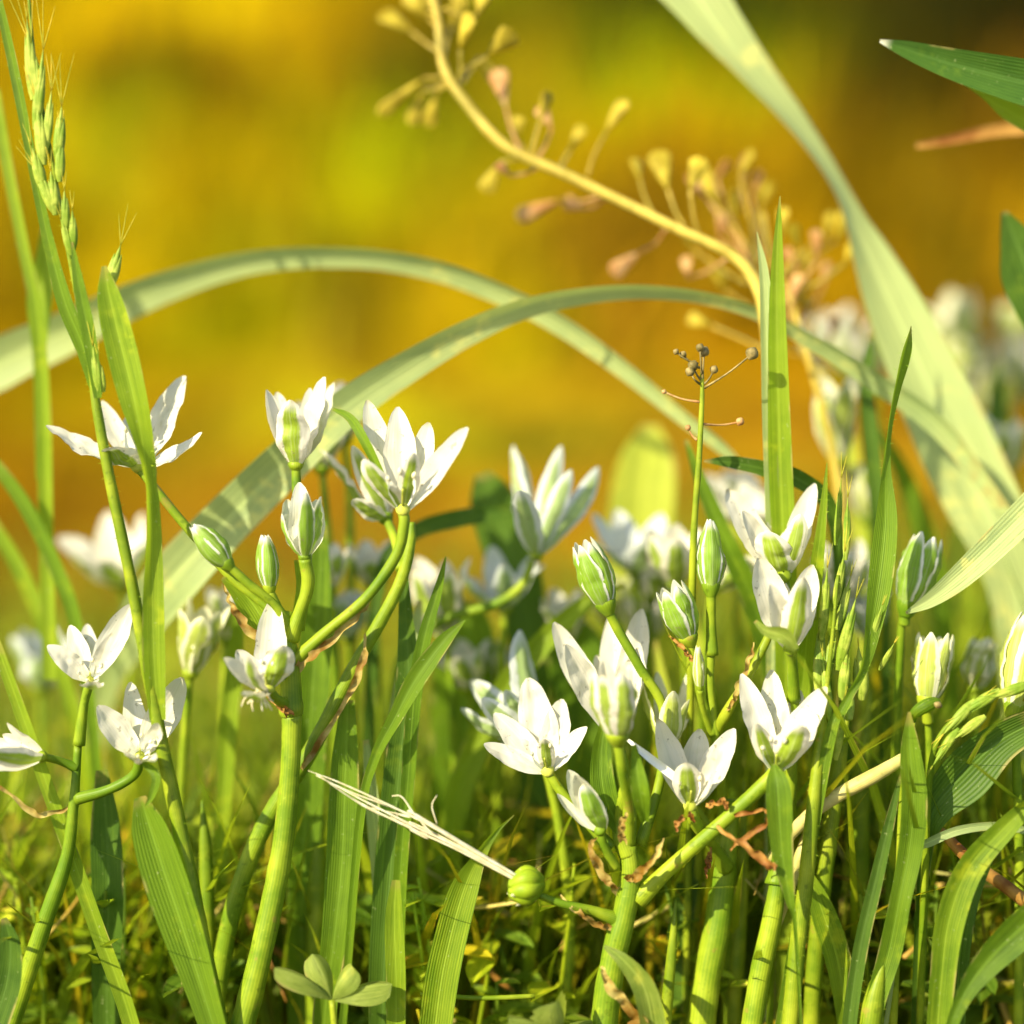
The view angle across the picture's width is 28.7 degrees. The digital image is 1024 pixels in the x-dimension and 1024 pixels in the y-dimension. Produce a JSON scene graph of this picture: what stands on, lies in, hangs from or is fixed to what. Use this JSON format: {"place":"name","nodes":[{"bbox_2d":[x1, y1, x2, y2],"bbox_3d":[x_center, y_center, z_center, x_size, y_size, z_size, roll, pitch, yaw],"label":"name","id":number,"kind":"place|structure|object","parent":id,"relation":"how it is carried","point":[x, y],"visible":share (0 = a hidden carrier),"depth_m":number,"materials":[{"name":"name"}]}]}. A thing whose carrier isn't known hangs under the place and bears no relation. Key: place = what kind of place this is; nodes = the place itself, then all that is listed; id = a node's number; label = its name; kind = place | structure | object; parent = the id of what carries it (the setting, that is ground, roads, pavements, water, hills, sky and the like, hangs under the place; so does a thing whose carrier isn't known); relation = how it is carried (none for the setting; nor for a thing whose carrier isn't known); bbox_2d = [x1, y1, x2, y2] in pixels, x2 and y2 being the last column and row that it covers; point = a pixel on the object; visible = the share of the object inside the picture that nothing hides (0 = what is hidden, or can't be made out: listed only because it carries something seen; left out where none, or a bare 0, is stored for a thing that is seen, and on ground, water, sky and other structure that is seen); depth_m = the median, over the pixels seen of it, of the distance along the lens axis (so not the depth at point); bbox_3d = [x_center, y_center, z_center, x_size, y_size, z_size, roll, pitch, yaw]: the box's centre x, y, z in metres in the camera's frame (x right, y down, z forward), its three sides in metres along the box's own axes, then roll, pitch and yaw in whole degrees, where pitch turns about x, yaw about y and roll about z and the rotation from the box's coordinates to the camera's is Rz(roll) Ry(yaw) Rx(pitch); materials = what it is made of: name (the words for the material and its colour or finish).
{"place":"outdoors","nodes":[
{"label":"outdoors","id":0,"kind":"place"},
{"bbox_2d":[0,0,1023,1023],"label":"ground","id":1,"kind":"structure","parent":0,"point":[522,381],"depth_m":2.14,"materials":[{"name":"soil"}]},
{"bbox_2d":[0,917,21,1023],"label":"grass strand","id":2,"kind":"object","parent":1,"relation":"on","point":[10,966],"depth_m":0.49,"materials":[{"name":"green plant"}]},
{"bbox_2d":[0,94,56,679],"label":"grass strand","id":3,"kind":"object","parent":1,"relation":"on","point":[45,491],"depth_m":0.54,"materials":[{"name":"green plant"}]},
{"bbox_2d":[11,629,67,986],"bbox_3d":[-0.138,0.091,0.603,0.020,0.111,0.019,-8,11,-43],"label":"star of bethlehem","id":4,"kind":"object","parent":1,"relation":"on","point":[27,647],"visible":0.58,"depth_m":0.60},
{"bbox_2d":[26,232,52,479],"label":"grass strand","id":5,"kind":"object","parent":1,"relation":"on","point":[43,279],"depth_m":0.54,"materials":[{"name":"green plant"}]},
{"bbox_2d":[0,524,92,862],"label":"grass strand","id":6,"kind":"object","parent":1,"relation":"on","point":[20,572],"depth_m":0.56,"materials":[{"name":"green plant"}]},
{"bbox_2d":[0,461,101,788],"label":"grass strand","id":7,"kind":"object","parent":1,"relation":"on","point":[32,519],"depth_m":0.54,"materials":[{"name":"green plant"}]},
{"bbox_2d":[0,641,139,1023],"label":"grass strand","id":8,"kind":"object","parent":1,"relation":"on","point":[111,966],"depth_m":0.51,"materials":[{"name":"green plant"}]},
{"bbox_2d":[0,604,186,1023],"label":"star of bethlehem","id":9,"kind":"object","parent":1,"relation":"on","point":[87,657],"visible":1,"depth_m":0.50,"materials":[{"name":"white plant"}]},
{"bbox_2d":[57,512,146,808],"bbox_3d":[-0.119,0.074,0.596,0.025,0.147,0.030,-4,9,-26],"label":"star of bethlehem","id":10,"kind":"object","parent":1,"relation":"on","point":[99,561],"visible":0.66,"depth_m":0.59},
{"bbox_2d":[90,770,122,1023],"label":"grass strand","id":11,"kind":"object","parent":1,"relation":"on","point":[106,868],"depth_m":0.51,"materials":[{"name":"green plant"}]},
{"bbox_2d":[0,0,228,1023],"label":"seed grass","id":12,"kind":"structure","parent":1,"relation":"on","point":[148,618],"depth_m":0.49,"materials":[{"name":"green plant"}]},
{"bbox_2d":[132,795,225,1023],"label":"grass strand","id":13,"kind":"object","parent":1,"relation":"on","point":[168,890],"depth_m":0.49,"materials":[{"name":"green plant"}]},
{"bbox_2d":[172,596,230,1023],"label":"star of bethlehem","id":14,"kind":"object","parent":1,"relation":"on","point":[198,631],"visible":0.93,"depth_m":0.53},
{"bbox_2d":[198,800,214,954],"bbox_3d":[-0.079,0.117,0.519,0.006,0.084,0.011,0,8,0],"label":"grass culm","id":15,"kind":"object","parent":1,"relation":"on","point":[206,876],"depth_m":0.52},
{"bbox_2d":[215,604,243,939],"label":"grass strand","id":16,"kind":"object","parent":1,"relation":"on","point":[230,708],"depth_m":0.54,"materials":[{"name":"green plant"}]},
{"bbox_2d":[46,375,468,1023],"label":"star of bethlehem","id":17,"kind":"object","parent":1,"relation":"on","point":[404,471],"visible":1,"depth_m":0.50,"materials":[{"name":"plant"}]},
{"bbox_2d":[287,520,331,1023],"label":"grass strand","id":18,"kind":"object","parent":1,"relation":"on","point":[315,677],"depth_m":0.53,"materials":[{"name":"green plant"}]},
{"bbox_2d":[214,445,415,1003],"bbox_3d":[-0.054,0.070,0.526,0.060,0.176,0.040,0,8,0],"label":"star of bethlehem","id":19,"kind":"object","parent":1,"relation":"on","point":[374,506],"visible":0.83,"depth_m":0.51,"materials":[{"name":"plant"}]},
{"bbox_2d":[304,804,326,1023],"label":"grass culm","id":20,"kind":"object","parent":1,"relation":"on","point":[315,888],"depth_m":0.53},
{"bbox_2d":[274,954,391,1023],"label":"clover","id":21,"kind":"object","parent":1,"relation":"on","point":[316,981],"visible":1,"depth_m":0.49,"materials":[{"name":"green plant"}]},
{"bbox_2d":[312,700,358,1023],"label":"grass strand","id":22,"kind":"object","parent":1,"relation":"on","point":[342,809],"depth_m":0.51,"materials":[{"name":"green plant"}]},
{"bbox_2d":[329,543,349,750],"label":"star of bethlehem","id":23,"kind":"object","parent":1,"relation":"on","point":[338,560],"visible":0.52,"depth_m":0.55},
{"bbox_2d":[333,383,362,652],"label":"star of bethlehem","id":24,"kind":"object","parent":1,"relation":"on","point":[350,530],"visible":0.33,"depth_m":0.56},
{"bbox_2d":[347,540,390,799],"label":"star of bethlehem","id":25,"kind":"object","parent":1,"relation":"on","point":[363,560],"visible":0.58,"depth_m":0.56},
{"bbox_2d":[0,247,742,471],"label":"arching leaf","id":26,"kind":"object","parent":1,"relation":"on","point":[141,296],"visible":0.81,"depth_m":0.56,"materials":[{"name":"plant"}]},
{"bbox_2d":[368,577,415,1023],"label":"grass strand","id":27,"kind":"object","parent":1,"relation":"on","point":[385,848],"depth_m":0.51,"materials":[{"name":"green plant"}]},
{"bbox_2d":[385,880,405,1023],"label":"grass strand","id":28,"kind":"object","parent":1,"relation":"on","point":[395,970],"depth_m":0.50,"materials":[{"name":"green plant"}]},
{"bbox_2d":[338,619,464,1023],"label":"grass strand","id":29,"kind":"object","parent":1,"relation":"on","point":[421,671],"depth_m":0.50,"materials":[{"name":"green plant"}]},
{"bbox_2d":[393,556,445,944],"bbox_3d":[-0.025,0.085,0.512,0.016,0.148,0.009,0,8,0],"label":"grass strand","id":30,"kind":"object","parent":1,"relation":"on","point":[410,742],"depth_m":0.51,"materials":[{"name":"green plant"}]},
{"bbox_2d":[358,505,512,982],"bbox_3d":[-0.013,0.075,0.555,0.064,0.157,0.005,-2,8,-14],"label":"grass strand","id":31,"kind":"object","parent":1,"relation":"on","point":[447,520],"depth_m":0.55,"materials":[{"name":"green plant"}]},
{"bbox_2d":[410,556,470,857],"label":"star of bethlehem","id":32,"kind":"object","parent":1,"relation":"on","point":[424,575],"visible":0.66,"depth_m":0.55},
{"bbox_2d":[430,600,496,1023],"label":"broad leaf","id":33,"kind":"object","parent":1,"relation":"on","point":[475,632],"visible":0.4,"depth_m":0.57,"materials":[{"name":"green plant"}]},
{"bbox_2d":[437,639,489,1005],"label":"star of bethlehem","id":34,"kind":"object","parent":1,"relation":"on","point":[466,663],"visible":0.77,"depth_m":0.56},
{"bbox_2d":[419,815,513,1023],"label":"grass strand","id":35,"kind":"object","parent":1,"relation":"on","point":[442,973],"depth_m":0.50,"materials":[{"name":"green plant"}]},
{"bbox_2d":[384,445,599,761],"bbox_3d":[-0.008,0.068,0.553,0.054,0.172,0.036,4,9,28],"label":"star of bethlehem","id":36,"kind":"object","parent":1,"relation":"on","point":[553,515],"visible":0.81,"depth_m":0.54,"materials":[{"name":"plant"}]},
{"bbox_2d":[458,546,544,883],"bbox_3d":[-0.003,0.081,0.562,0.024,0.142,0.021,0,8,0],"label":"star of bethlehem","id":37,"kind":"object","parent":1,"relation":"on","point":[501,578],"visible":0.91,"depth_m":0.56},
{"bbox_2d":[0,569,1014,1023],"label":"ground cover","id":38,"kind":"object","parent":1,"relation":"on","point":[478,965],"visible":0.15,"depth_m":0.53,"materials":[{"name":"green plant"}]},
{"bbox_2d":[766,754,899,860],"bbox_3d":[0.082,0.075,0.504,0.034,0.031,0.010,0,8,0],"label":"dry straw","id":39,"kind":"object","parent":38,"relation":"on","point":[865,780],"visible":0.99,"depth_m":0.50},
{"bbox_2d":[0,611,1014,1023],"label":"dead straw","id":40,"kind":"object","parent":1,"relation":"on","point":[506,913],"visible":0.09,"depth_m":0.54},
{"bbox_2d":[0,416,1023,1023],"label":"meadow grass","id":41,"kind":"structure","parent":1,"relation":"on","point":[74,1000],"depth_m":0.56,"materials":[{"name":"plant"}]},
{"bbox_2d":[0,638,1023,1023],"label":"broad grass","id":42,"kind":"structure","parent":1,"relation":"on","point":[150,966],"depth_m":0.55,"materials":[{"name":"plant"}]},
{"bbox_2d":[0,0,1023,382],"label":"bank weeds","id":43,"kind":"object","parent":1,"relation":"on","point":[876,70],"visible":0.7,"depth_m":2.34,"materials":[{"name":"plant"}]},
{"bbox_2d":[0,0,1023,607],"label":"fallen leaves","id":44,"kind":"object","parent":1,"relation":"on","point":[520,402],"visible":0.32,"depth_m":1.84,"materials":[{"name":"brown plant"}]},
{"bbox_2d":[470,471,559,984],"bbox_3d":[0.003,0.070,0.571,0.030,0.163,0.009,5,10,33],"label":"dark broad leaf","id":45,"kind":"object","parent":1,"relation":"on","point":[526,616],"visible":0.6,"depth_m":0.57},
{"bbox_2d":[461,630,575,1023],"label":"star of bethlehem","id":46,"kind":"object","parent":1,"relation":"on","point":[491,699],"visible":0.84,"depth_m":0.53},
{"bbox_2d":[430,583,625,936],"bbox_3d":[0.003,0.087,0.548,0.056,0.136,0.003,0,8,0],"label":"grass strand","id":47,"kind":"object","parent":1,"relation":"on","point":[471,759],"depth_m":0.55,"materials":[{"name":"green plant"}]},
{"bbox_2d":[79,285,1009,840],"bbox_3d":[-0.017,0.045,0.558,0.299,0.217,0.079,3,8,17],"label":"arching leaf","id":48,"kind":"object","parent":1,"relation":"on","point":[245,501],"visible":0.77,"depth_m":0.53,"materials":[{"name":"plant"}]},
{"bbox_2d":[308,537,827,1023],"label":"star of bethlehem","id":49,"kind":"object","parent":1,"relation":"on","point":[606,687],"visible":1,"depth_m":0.50,"materials":[{"name":"plant"}]},
{"bbox_2d":[376,0,759,324],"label":"dried seed stalk","id":50,"kind":"object","parent":1,"relation":"on","point":[505,39],"visible":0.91,"depth_m":0.56,"materials":[{"name":"plant"}]},
{"bbox_2d":[547,612,626,988],"bbox_3d":[0.021,0.090,0.563,0.024,0.125,0.012,0,8,0],"label":"broad leaf","id":51,"kind":"object","parent":1,"relation":"on","point":[588,639],"visible":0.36,"depth_m":0.56,"materials":[{"name":"green plant"}]},
{"bbox_2d":[591,509,678,843],"bbox_3d":[0.034,0.076,0.569,0.025,0.151,0.027,0,8,0],"label":"star of bethlehem","id":52,"kind":"object","parent":1,"relation":"on","point":[624,542],"visible":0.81,"depth_m":0.56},
{"bbox_2d":[606,425,674,765],"bbox_3d":[0.039,0.059,0.614,0.021,0.171,0.016,0,8,0],"label":"lime leaf","id":53,"kind":"object","parent":1,"relation":"on","point":[643,490],"visible":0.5,"depth_m":0.61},
{"bbox_2d":[630,565,669,783],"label":"star of bethlehem","id":54,"kind":"object","parent":1,"relation":"on","point":[650,578],"visible":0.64,"depth_m":0.57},
{"bbox_2d":[661,900,678,1023],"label":"grass culm","id":55,"kind":"object","parent":1,"relation":"on","point":[668,992],"depth_m":0.51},
{"bbox_2d":[645,524,701,732],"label":"star of bethlehem","id":56,"kind":"object","parent":1,"relation":"on","point":[668,557],"visible":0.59,"depth_m":0.54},
{"bbox_2d":[661,830,698,1023],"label":"grass strand","id":57,"kind":"object","parent":1,"relation":"on","point":[678,994],"depth_m":0.52,"materials":[{"name":"green plant"}]},
{"bbox_2d":[656,519,731,1023],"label":"star of bethlehem","id":58,"kind":"object","parent":1,"relation":"on","point":[678,609],"visible":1,"depth_m":0.50,"materials":[{"name":"plant"}]},
{"bbox_2d":[627,672,776,1023],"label":"star of bethlehem","id":59,"kind":"object","parent":1,"relation":"on","point":[697,766],"visible":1,"depth_m":0.51,"materials":[{"name":"plant"}]},
{"bbox_2d":[662,343,758,1023],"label":"dried umbel","id":60,"kind":"object","parent":1,"relation":"on","point":[703,351],"visible":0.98,"depth_m":0.51,"materials":[{"name":"green plant"}]},
{"bbox_2d":[704,468,744,784],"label":"star of bethlehem","id":61,"kind":"object","parent":1,"relation":"on","point":[729,478],"visible":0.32,"depth_m":0.59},
{"bbox_2d":[684,439,765,682],"bbox_3d":[0.062,0.068,0.543,0.031,0.175,0.007,0,8,0],"label":"grass strand","id":62,"kind":"object","parent":1,"relation":"on","point":[740,571],"depth_m":0.53,"materials":[{"name":"green plant"}]},
{"bbox_2d":[690,636,771,992],"bbox_3d":[0.052,0.093,0.520,0.013,0.131,0.030,-8,11,-44],"label":"plant stalk","id":63,"kind":"object","parent":1,"relation":"on","point":[727,710],"visible":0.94,"depth_m":0.51,"materials":[{"name":"green plant"}]},
{"bbox_2d":[726,780,748,1023],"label":"grass culm","id":64,"kind":"object","parent":1,"relation":"on","point":[737,964],"depth_m":0.52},
{"bbox_2d":[712,472,764,844],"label":"star of bethlehem","id":65,"kind":"object","parent":1,"relation":"on","point":[749,489],"visible":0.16,"depth_m":0.57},
{"bbox_2d":[757,232,778,1021],"bbox_3d":[0.066,0.043,0.521,0.007,0.229,0.009,0,8,0],"label":"grass strand","id":66,"kind":"object","parent":1,"relation":"on","point":[764,281],"depth_m":0.51,"materials":[{"name":"green plant"}]},
{"bbox_2d":[684,148,858,756],"bbox_3d":[0.083,0.021,0.589,0.060,0.253,0.036,5,9,31],"label":"dried seed stalk","id":67,"kind":"object","parent":1,"relation":"on","point":[705,182],"visible":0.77,"depth_m":0.57,"materials":[{"name":"plant"}]},
{"bbox_2d":[725,483,818,1023],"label":"star of bethlehem","id":68,"kind":"object","parent":1,"relation":"on","point":[786,612],"visible":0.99,"depth_m":0.50,"materials":[{"name":"white plant"}]},
{"bbox_2d":[704,456,852,921],"bbox_3d":[0.075,0.070,0.532,0.052,0.172,0.008,-3,9,-22],"label":"grass strand","id":69,"kind":"object","parent":1,"relation":"on","point":[803,481],"depth_m":0.52,"materials":[{"name":"green plant"}]},
{"bbox_2d":[768,196,796,1019],"bbox_3d":[0.070,0.038,0.520,0.010,0.238,0.008,0,8,0],"label":"grass strand","id":70,"kind":"object","parent":1,"relation":"on","point":[781,469],"depth_m":0.51,"materials":[{"name":"green plant"}]},
{"bbox_2d":[766,764,802,1023],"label":"grass strand","id":71,"kind":"object","parent":1,"relation":"on","point":[779,808],"depth_m":0.49,"materials":[{"name":"green plant"}]},
{"bbox_2d":[765,463,829,1023],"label":"grass strand","id":72,"kind":"object","parent":1,"relation":"on","point":[805,653],"depth_m":0.51,"materials":[{"name":"green plant"}]},
{"bbox_2d":[803,719,848,1023],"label":"grass culm","id":73,"kind":"object","parent":1,"relation":"on","point":[826,857],"depth_m":0.51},
{"bbox_2d":[810,875,850,1023],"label":"grass strand","id":74,"kind":"object","parent":1,"relation":"on","point":[832,941],"depth_m":0.51,"materials":[{"name":"green plant"}]},
{"bbox_2d":[803,307,858,390],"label":"star of bethlehem","id":75,"kind":"object","parent":1,"relation":"on","point":[847,327],"visible":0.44,"depth_m":0.68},
{"bbox_2d":[813,376,858,467],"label":"star of bethlehem","id":76,"kind":"object","parent":1,"relation":"on","point":[841,406],"visible":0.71,"depth_m":0.57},
{"bbox_2d":[662,0,1023,776],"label":"broad arching leaf","id":77,"kind":"object","parent":1,"relation":"on","point":[896,310],"visible":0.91,"depth_m":0.56,"materials":[{"name":"plant"}]},
{"bbox_2d":[775,327,912,1023],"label":"grass strand","id":78,"kind":"object","parent":1,"relation":"on","point":[882,563],"depth_m":0.50,"materials":[{"name":"green plant"}]},
{"bbox_2d":[825,539,868,878],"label":"star of bethlehem","id":79,"kind":"object","parent":1,"relation":"on","point":[861,567],"visible":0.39,"depth_m":0.56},
{"bbox_2d":[848,690,871,1023],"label":"grass culm","id":80,"kind":"object","parent":1,"relation":"on","point":[861,834],"depth_m":0.53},
{"bbox_2d":[848,464,874,697],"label":"star of bethlehem","id":81,"kind":"object","parent":1,"relation":"on","point":[859,504],"visible":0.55,"depth_m":0.58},
{"bbox_2d":[831,323,894,717],"bbox_3d":[0.119,0.032,0.689,0.031,0.200,0.024,4,9,29],"label":"star of bethlehem","id":82,"kind":"object","parent":1,"relation":"on","point":[842,341],"visible":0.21,"depth_m":0.67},
{"bbox_2d":[848,594,887,948],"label":"star of bethlehem","id":83,"kind":"object","parent":1,"relation":"on","point":[860,610],"visible":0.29,"depth_m":0.56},
{"bbox_2d":[842,774,900,1023],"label":"grass strand","id":84,"kind":"object","parent":1,"relation":"on","point":[855,980],"depth_m":0.50,"materials":[{"name":"green plant"}]},
{"bbox_2d":[859,330,891,814],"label":"grass strand","id":85,"kind":"object","parent":1,"relation":"on","point":[873,461],"depth_m":0.56,"materials":[{"name":"green plant"}]},
{"bbox_2d":[861,712,927,1023],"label":"grass strand","id":86,"kind":"object","parent":1,"relation":"on","point":[906,872],"depth_m":0.49,"materials":[{"name":"green plant"}]},
{"bbox_2d":[883,531,942,1018],"bbox_3d":[0.105,0.081,0.526,0.013,0.153,0.011,0,8,0],"label":"star of bethlehem","id":87,"kind":"object","parent":1,"relation":"on","point":[919,567],"visible":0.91,"depth_m":0.51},
{"bbox_2d":[879,429,962,753],"bbox_3d":[0.124,0.061,0.598,0.032,0.172,0.008,0,8,0],"label":"grass strand","id":88,"kind":"object","parent":1,"relation":"on","point":[918,516],"depth_m":0.59,"materials":[{"name":"green plant"}]},
{"bbox_2d":[911,632,953,1018],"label":"star of bethlehem","id":89,"kind":"object","parent":1,"relation":"on","point":[932,658],"visible":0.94,"depth_m":0.51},
{"bbox_2d":[880,40,1023,105],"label":"pointed leaf","id":90,"kind":"object","parent":1,"relation":"on","point":[1000,76],"visible":1,"depth_m":0.51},
{"bbox_2d":[929,290,983,640],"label":"star of bethlehem","id":91,"kind":"object","parent":1,"relation":"on","point":[957,319],"visible":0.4,"depth_m":0.68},
{"bbox_2d":[906,493,1023,613],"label":"grass strand","id":92,"kind":"object","parent":1,"relation":"on","point":[999,539],"depth_m":0.51,"materials":[{"name":"green plant"}]},
{"bbox_2d":[911,711,1023,1023],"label":"grass strand","id":93,"kind":"object","parent":1,"relation":"on","point":[959,785],"depth_m":0.50,"materials":[{"name":"green plant"}]},
{"bbox_2d":[916,682,1023,1023],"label":"seed grass","id":94,"kind":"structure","parent":1,"relation":"on","point":[964,711],"depth_m":0.50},
{"bbox_2d":[949,334,990,694],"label":"star of bethlehem","id":95,"kind":"object","parent":1,"relation":"on","point":[968,354],"visible":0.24,"depth_m":0.68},
{"bbox_2d":[953,861,992,1023],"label":"grass strand","id":96,"kind":"object","parent":1,"relation":"on","point":[964,956],"depth_m":0.50,"materials":[{"name":"green plant"}]},
{"bbox_2d":[926,800,1023,1023],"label":"grass strand","id":97,"kind":"object","parent":1,"relation":"on","point":[986,847],"depth_m":0.49,"materials":[{"name":"green plant"}]},
{"bbox_2d":[962,637,997,848],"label":"star of bethlehem","id":98,"kind":"object","parent":1,"relation":"on","point":[980,653],"visible":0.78,"depth_m":0.54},
{"bbox_2d":[944,905,1023,1023],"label":"grass strand","id":99,"kind":"object","parent":1,"relation":"on","point":[1002,947],"depth_m":0.49,"materials":[{"name":"green plant"}]},
{"bbox_2d":[983,411,999,674],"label":"star of bethlehem","id":100,"kind":"object","parent":1,"relation":"on","point":[992,425],"visible":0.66,"depth_m":0.57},
{"bbox_2d":[972,349,1022,420],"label":"star of bethlehem","id":101,"kind":"object","parent":1,"relation":"on","point":[986,375],"visible":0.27,"depth_m":0.68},
{"bbox_2d":[992,303,1023,473],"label":"star of bethlehem","id":102,"kind":"object","parent":1,"relation":"on","point":[1009,326],"visible":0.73,"depth_m":0.68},
{"bbox_2d":[999,611,1023,1023],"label":"star of bethlehem","id":103,"kind":"object","parent":1,"relation":"on","point":[1011,662],"visible":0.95,"depth_m":0.51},
{"bbox_2d":[781,455,898,1023],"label":"seed grass","id":104,"kind":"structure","parent":0,"point":[824,658],"depth_m":0.50,"materials":[{"name":"plant"}]},
{"bbox_2d":[916,122,1023,147],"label":"withered leaf","id":105,"kind":"object","parent":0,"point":[999,129],"visible":0.94,"depth_m":0.56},
{"bbox_2d":[1000,211,1023,327],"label":"round leaf","id":106,"kind":"object","parent":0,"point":[1012,256],"visible":1,"depth_m":0.54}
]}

